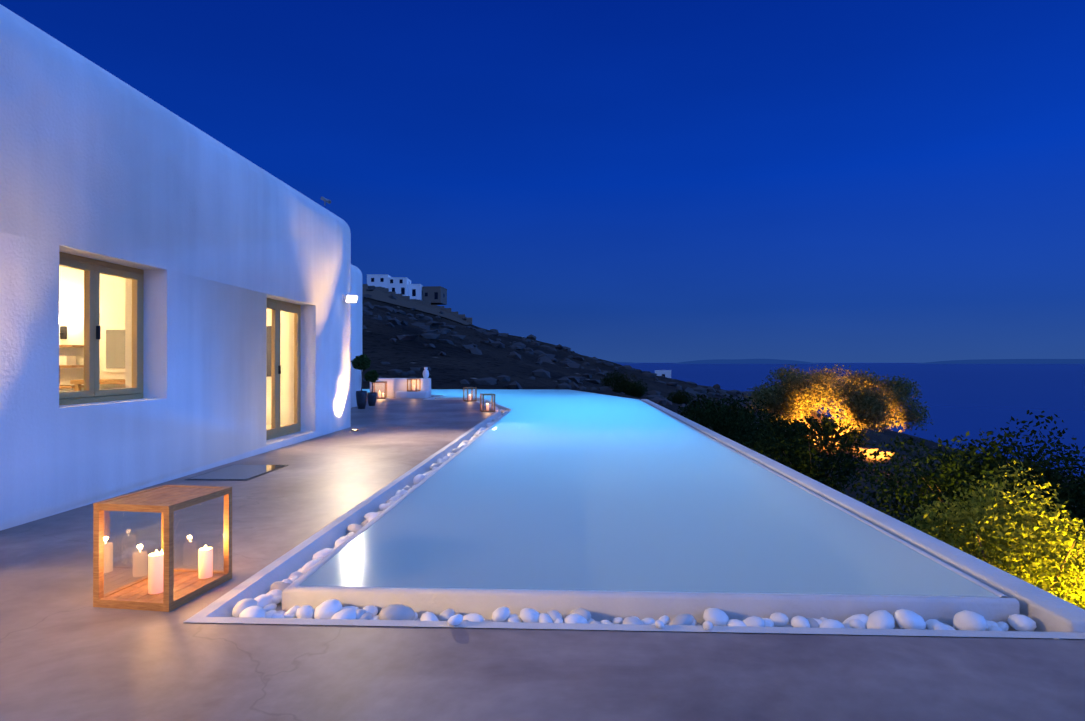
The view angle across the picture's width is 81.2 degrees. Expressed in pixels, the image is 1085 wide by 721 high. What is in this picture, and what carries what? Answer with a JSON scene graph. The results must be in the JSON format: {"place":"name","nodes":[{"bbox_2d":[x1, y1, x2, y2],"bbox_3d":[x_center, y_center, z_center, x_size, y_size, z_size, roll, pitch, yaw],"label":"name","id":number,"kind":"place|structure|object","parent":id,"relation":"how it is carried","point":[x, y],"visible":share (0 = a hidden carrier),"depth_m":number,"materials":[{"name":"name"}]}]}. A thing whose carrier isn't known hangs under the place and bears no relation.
{"place":"outdoors","nodes":[
{"label":"outdoors","id":0,"kind":"place"},
{"bbox_2d":[370,378,430,397],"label":"garden wall","id":1,"kind":"structure","parent":0,"point":[396,387],"depth_m":22.37,"materials":[{"name":"white paint"}]},
{"bbox_2d":[407,378,420,391],"bbox_3d":[-4.495,0.853,22.101,0.360,0.450,0.360,0,0,10],"label":"lantern","id":2,"kind":"object","parent":1,"relation":"on","point":[413,390],"visible":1,"depth_m":22.06,"materials":[{"name":"brown wood"}]},
{"bbox_2d":[423,367,428,377],"bbox_3d":[-4.147,0.437,22.508,0.240,0.385,0.240,0,0,2],"label":"white vase sculpture","id":3,"kind":"object","parent":1,"relation":"on","point":[425,373],"visible":1,"depth_m":22.43,"materials":[{"name":"white ceramic"}]},
{"bbox_2d":[0,397,1084,720],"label":"terrace floor","id":4,"kind":"structure","parent":0,"point":[68,651],"depth_m":2.67,"materials":[{"name":"concrete"}]},
{"bbox_2d":[93,485,231,611],"bbox_3d":[-2.044,0.994,3.446,0.430,0.530,0.500,0,0,8],"label":"lantern","id":5,"kind":"object","parent":4,"relation":"on","point":[163,585],"visible":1,"depth_m":3.33,"materials":[{"name":"brown wood"}]},
{"bbox_2d":[0,4,350,530],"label":"house","id":6,"kind":"structure","parent":4,"relation":"on","point":[218,242],"depth_m":6.56,"materials":[{"name":"white paint"}]},
{"bbox_2d":[59,252,143,404],"bbox_3d":[-4.230,-0.279,5.947,0.115,1.350,1.400,0,0,2],"label":"window","id":7,"kind":"structure","parent":6,"relation":"on","point":[93,269],"depth_m":5.98,"materials":[{"name":"brown paint"}]},
{"bbox_2d":[59,312,271,390],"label":"interior furnishings","id":8,"kind":"object","parent":6,"relation":"on","point":[114,363],"depth_m":8.19,"materials":[{"name":"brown wood"}]},
{"bbox_2d":[266,298,300,439],"bbox_3d":[-4.068,0.126,9.673,0.115,2.100,1.700,0,0,2],"label":"glass door","id":9,"kind":"structure","parent":6,"relation":"on","point":[277,307],"depth_m":9.72,"materials":[{"name":"brown paint"}]},
{"bbox_2d":[320,197,330,205],"bbox_3d":[-3.846,-2.818,11.239,0.070,0.135,0.226,0,0,15],"label":"roof security camera","id":10,"kind":"object","parent":6,"relation":"on","point":[325,200],"visible":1,"depth_m":11.22,"materials":[{"name":"grey"}]},
{"bbox_2d":[342,294,357,302],"bbox_3d":[-3.607,-1.159,11.805,0.258,0.161,0.209,0,0,-43],"label":"wall flood light","id":11,"kind":"object","parent":6,"relation":"attached to","point":[351,298],"visible":1,"depth_m":11.75,"materials":[{"name":"white paint"}]},
{"bbox_2d":[185,464,287,480],"bbox_3d":[-3.433,1.264,7.190,0.680,0.008,1.000,0,0,2],"label":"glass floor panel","id":12,"kind":"object","parent":4,"relation":"on","point":[240,472],"visible":0.93,"depth_m":7.12,"materials":[{"name":"grey glass"}]},
{"bbox_2d":[351,264,361,407],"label":"house wing","id":13,"kind":"structure","parent":4,"relation":"on","point":[356,325],"depth_m":17.80,"materials":[{"name":"white paint"}]},
{"bbox_2d":[356,367,366,408],"bbox_3d":[-4.849,0.667,16.963,0.300,1.256,0.297,0,0,2],"label":"tree pot","id":14,"kind":"object","parent":4,"relation":"on","point":[361,398],"visible":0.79,"depth_m":16.86,"materials":[{"name":"grey ceramic"}]},
{"bbox_2d":[351,354,370,370],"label":"topiary plant","id":15,"kind":"object","parent":14,"relation":"in","point":[362,362],"visible":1,"depth_m":16.85,"materials":[{"name":"green plant"}]},
{"bbox_2d":[367,383,376,405],"bbox_3d":[-4.896,0.869,18.165,0.280,0.857,0.276,0,0,2],"label":"tree pot","id":16,"kind":"object","parent":4,"relation":"on","point":[371,397],"visible":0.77,"depth_m":18.07,"materials":[{"name":"grey ceramic"}]},
{"bbox_2d":[364,370,378,382],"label":"topiary plant","id":17,"kind":"object","parent":16,"relation":"in","point":[371,376],"visible":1,"depth_m":18.07,"materials":[{"name":"green plant"}]},
{"bbox_2d":[372,381,386,398],"bbox_3d":[-5.609,1.017,21.799,0.460,0.580,0.460,0,0,-7],"label":"lantern","id":18,"kind":"object","parent":4,"relation":"on","point":[379,393],"visible":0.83,"depth_m":21.74,"materials":[{"name":"brown wood"}]},
{"bbox_2d":[463,387,476,401],"bbox_3d":[-2.323,1.078,20.254,0.320,0.450,0.320,0,0,-33],"label":"lantern","id":19,"kind":"object","parent":4,"relation":"on","point":[471,398],"visible":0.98,"depth_m":20.21,"materials":[{"name":"brown wood"}]},
{"bbox_2d":[480,393,494,411],"bbox_3d":[-1.387,1.067,16.009,0.320,0.450,0.320,0,0,-18],"label":"lantern","id":20,"kind":"object","parent":4,"relation":"on","point":[492,406],"visible":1,"depth_m":15.97,"materials":[{"name":"brown wood"}]},
{"bbox_2d":[184,397,1084,639],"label":"pool surround","id":21,"kind":"object","parent":4,"relation":"on","point":[263,580],"visible":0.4,"depth_m":3.06,"materials":[{"name":"white concrete"}]},
{"bbox_2d":[232,399,1036,631],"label":"pebbles","id":22,"kind":"object","parent":21,"relation":"on","point":[263,606],"visible":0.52,"depth_m":3.17,"materials":[{"name":"stone"}]},
{"bbox_2d":[298,389,997,596],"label":"swimming pool water","id":23,"kind":"structure","parent":21,"relation":"on","point":[554,490],"depth_m":4.69,"materials":[{"name":"blue liquid"}]},
{"bbox_2d":[0,0,1084,362],"label":"sky","id":24,"kind":"structure","parent":0,"point":[635,181],"materials":[{"name":"blue"}]},
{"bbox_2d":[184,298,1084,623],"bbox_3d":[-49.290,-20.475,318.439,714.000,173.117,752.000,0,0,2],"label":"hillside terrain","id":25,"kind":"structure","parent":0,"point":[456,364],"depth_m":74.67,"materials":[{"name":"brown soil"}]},
{"bbox_2d":[367,274,390,287],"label":"ridge house","id":26,"kind":"structure","parent":25,"relation":"on","point":[378,280],"depth_m":183.28,"materials":[{"name":"white paint"}]},
{"bbox_2d":[388,277,410,295],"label":"ridge house","id":27,"kind":"structure","parent":25,"relation":"on","point":[398,285],"depth_m":183.53,"materials":[{"name":"white paint"}]},
{"bbox_2d":[408,284,422,300],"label":"ridge house","id":28,"kind":"structure","parent":25,"relation":"on","point":[414,291],"depth_m":185.32,"materials":[{"name":"white paint"}]},
{"bbox_2d":[362,287,469,324],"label":"earth embankment","id":29,"kind":"structure","parent":25,"relation":"on","point":[379,295],"depth_m":175.53,"materials":[{"name":"brown soil"}]},
{"bbox_2d":[362,284,471,324],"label":"stone wall","id":30,"kind":"structure","parent":25,"relation":"on","point":[442,308],"depth_m":181.50,"materials":[{"name":"brown stone"}]},
{"bbox_2d":[422,286,446,304],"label":"ridge house","id":31,"kind":"structure","parent":25,"relation":"on","point":[435,295],"depth_m":187.21,"materials":[{"name":"brown stone"}]},
{"bbox_2d":[362,286,788,428],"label":"hill boulders","id":32,"kind":"object","parent":25,"relation":"on","point":[570,382],"visible":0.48,"depth_m":92.06,"materials":[{"name":"grey stone"}]},
{"bbox_2d":[597,370,638,392],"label":"scrub","id":33,"kind":"object","parent":25,"relation":"on","point":[618,384],"depth_m":54.80,"materials":[{"name":"green plant"}]},
{"bbox_2d":[613,377,647,396],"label":"scrub","id":34,"kind":"object","parent":25,"relation":"on","point":[640,384],"visible":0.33,"depth_m":60.84,"materials":[{"name":"green plant"}]},
{"bbox_2d":[624,381,644,397],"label":"scrub","id":35,"kind":"object","parent":25,"relation":"on","point":[638,393],"depth_m":60.52,"materials":[{"name":"green plant"}]},
{"bbox_2d":[655,370,670,377],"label":"shore house","id":36,"kind":"structure","parent":25,"relation":"on","point":[666,373],"depth_m":200.89,"materials":[{"name":"white paint"}]},
{"bbox_2d":[664,390,692,403],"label":"scrub","id":37,"kind":"object","parent":25,"relation":"on","point":[678,398],"depth_m":64.51,"materials":[{"name":"green plant"}]},
{"bbox_2d":[677,391,738,423],"bbox_3d":[8.031,2.421,31.247,3.523,1.778,3.306,0,0,2],"label":"scrub","id":38,"kind":"object","parent":25,"relation":"on","point":[698,404],"depth_m":31.19,"materials":[{"name":"green plant"}]},
{"bbox_2d":[696,402,766,448],"bbox_3d":[4.963,1.925,17.286,2.419,1.540,3.086,0,0,2],"label":"shrub","id":39,"kind":"object","parent":25,"relation":"on","point":[726,425],"depth_m":17.00,"materials":[{"name":"green plant"}]},
{"bbox_2d":[681,394,783,437],"bbox_3d":[7.364,2.288,24.759,4.279,1.899,3.110,0,0,2],"label":"scrub","id":40,"kind":"object","parent":25,"relation":"on","point":[706,411],"depth_m":24.58,"materials":[{"name":"green plant"}]},
{"bbox_2d":[757,413,807,432],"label":"scrub","id":41,"kind":"object","parent":25,"relation":"on","point":[783,424],"depth_m":37.77,"materials":[{"name":"green plant"}]},
{"bbox_2d":[759,424,814,451],"bbox_3d":[8.943,2.968,23.688,2.150,1.267,1.959,0,0,2],"label":"scrub","id":42,"kind":"object","parent":25,"relation":"on","point":[776,432],"depth_m":23.42,"materials":[{"name":"green plant"}]},
{"bbox_2d":[733,411,869,492],"bbox_3d":[5.430,1.929,13.232,3.455,1.874,3.562,0,0,2],"label":"shrub","id":43,"kind":"object","parent":25,"relation":"on","point":[794,452],"depth_m":12.75,"materials":[{"name":"green plant"}]},
{"bbox_2d":[797,413,861,443],"bbox_3d":[15.280,3.808,33.833,3.104,2.190,4.125,0,0,2],"label":"scrub","id":44,"kind":"object","parent":25,"relation":"on","point":[834,428],"visible":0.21,"depth_m":33.32,"materials":[{"name":"green plant"}]},
{"bbox_2d":[740,364,933,436],"bbox_3d":[13.483,2.450,30.653,8.167,4.628,9.002,0,0,2],"label":"olive tree","id":45,"kind":"object","parent":25,"relation":"on","point":[887,396],"depth_m":28.51,"materials":[{"name":"green plant"}]},
{"bbox_2d":[828,422,869,446],"bbox_3d":[15.833,4.231,34.099,3.300,2.128,2.939,0,0,2],"label":"scrub","id":46,"kind":"object","parent":25,"relation":"on","point":[860,443],"depth_m":33.58,"materials":[{"name":"green plant"}]},
{"bbox_2d":[808,434,969,483],"bbox_3d":[16.415,4.901,28.411,10.576,3.253,0.544,0,0,-1],"label":"bush","id":47,"kind":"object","parent":25,"relation":"on","point":[870,450],"depth_m":28.14,"materials":[{"name":"brown"}]},
{"bbox_2d":[833,410,1084,575],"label":"bush","id":48,"kind":"object","parent":25,"relation":"on","point":[1075,497],"depth_m":8.73,"materials":[{"name":"green plant"}]},
{"bbox_2d":[904,460,1084,609],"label":"lit shrub","id":49,"kind":"object","parent":25,"relation":"on","point":[996,538],"depth_m":5.68,"materials":[{"name":"green plant"}]},
{"bbox_2d":[298,399,998,597],"bbox_3d":[-6.269,1.994,15.824,18.300,1.496,24.390,0,0,2],"label":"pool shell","id":50,"kind":"object","parent":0,"point":[644,591],"visible":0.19,"depth_m":3.35},
{"bbox_2d":[282,389,1019,628],"bbox_3d":[-6.239,2.767,15.821,18.360,3.050,24.510,0,0,2],"label":"pool lip","id":51,"kind":"object","parent":50,"relation":"attached to","point":[597,605],"visible":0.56,"depth_m":3.27,"materials":[{"name":"white concrete"}]},
{"bbox_2d":[673,359,817,363],"bbox_3d":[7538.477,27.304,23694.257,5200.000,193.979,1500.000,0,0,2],"label":"island","id":52,"kind":"structure","parent":0,"point":[745,361],"depth_m":23158.37,"materials":[{"name":"blue"}]},
{"bbox_2d":[617,363,1084,476],"bbox_3d":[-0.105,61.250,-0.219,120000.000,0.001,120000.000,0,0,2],"label":"sea","id":53,"kind":"structure","parent":0,"point":[963,399],"depth_m":1321.17,"materials":[{"name":"liquid"}]},
{"bbox_2d":[641,399,1084,639],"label":"pool coping","id":54,"kind":"object","parent":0,"point":[1045,611],"visible":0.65,"depth_m":3.95,"materials":[{"name":"white concrete"}]},
{"bbox_2d":[914,359,1084,363],"bbox_3d":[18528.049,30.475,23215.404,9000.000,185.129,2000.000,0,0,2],"label":"island","id":55,"kind":"structure","parent":0,"point":[1030,361],"depth_m":22613.73,"materials":[{"name":"blue"}]}
]}

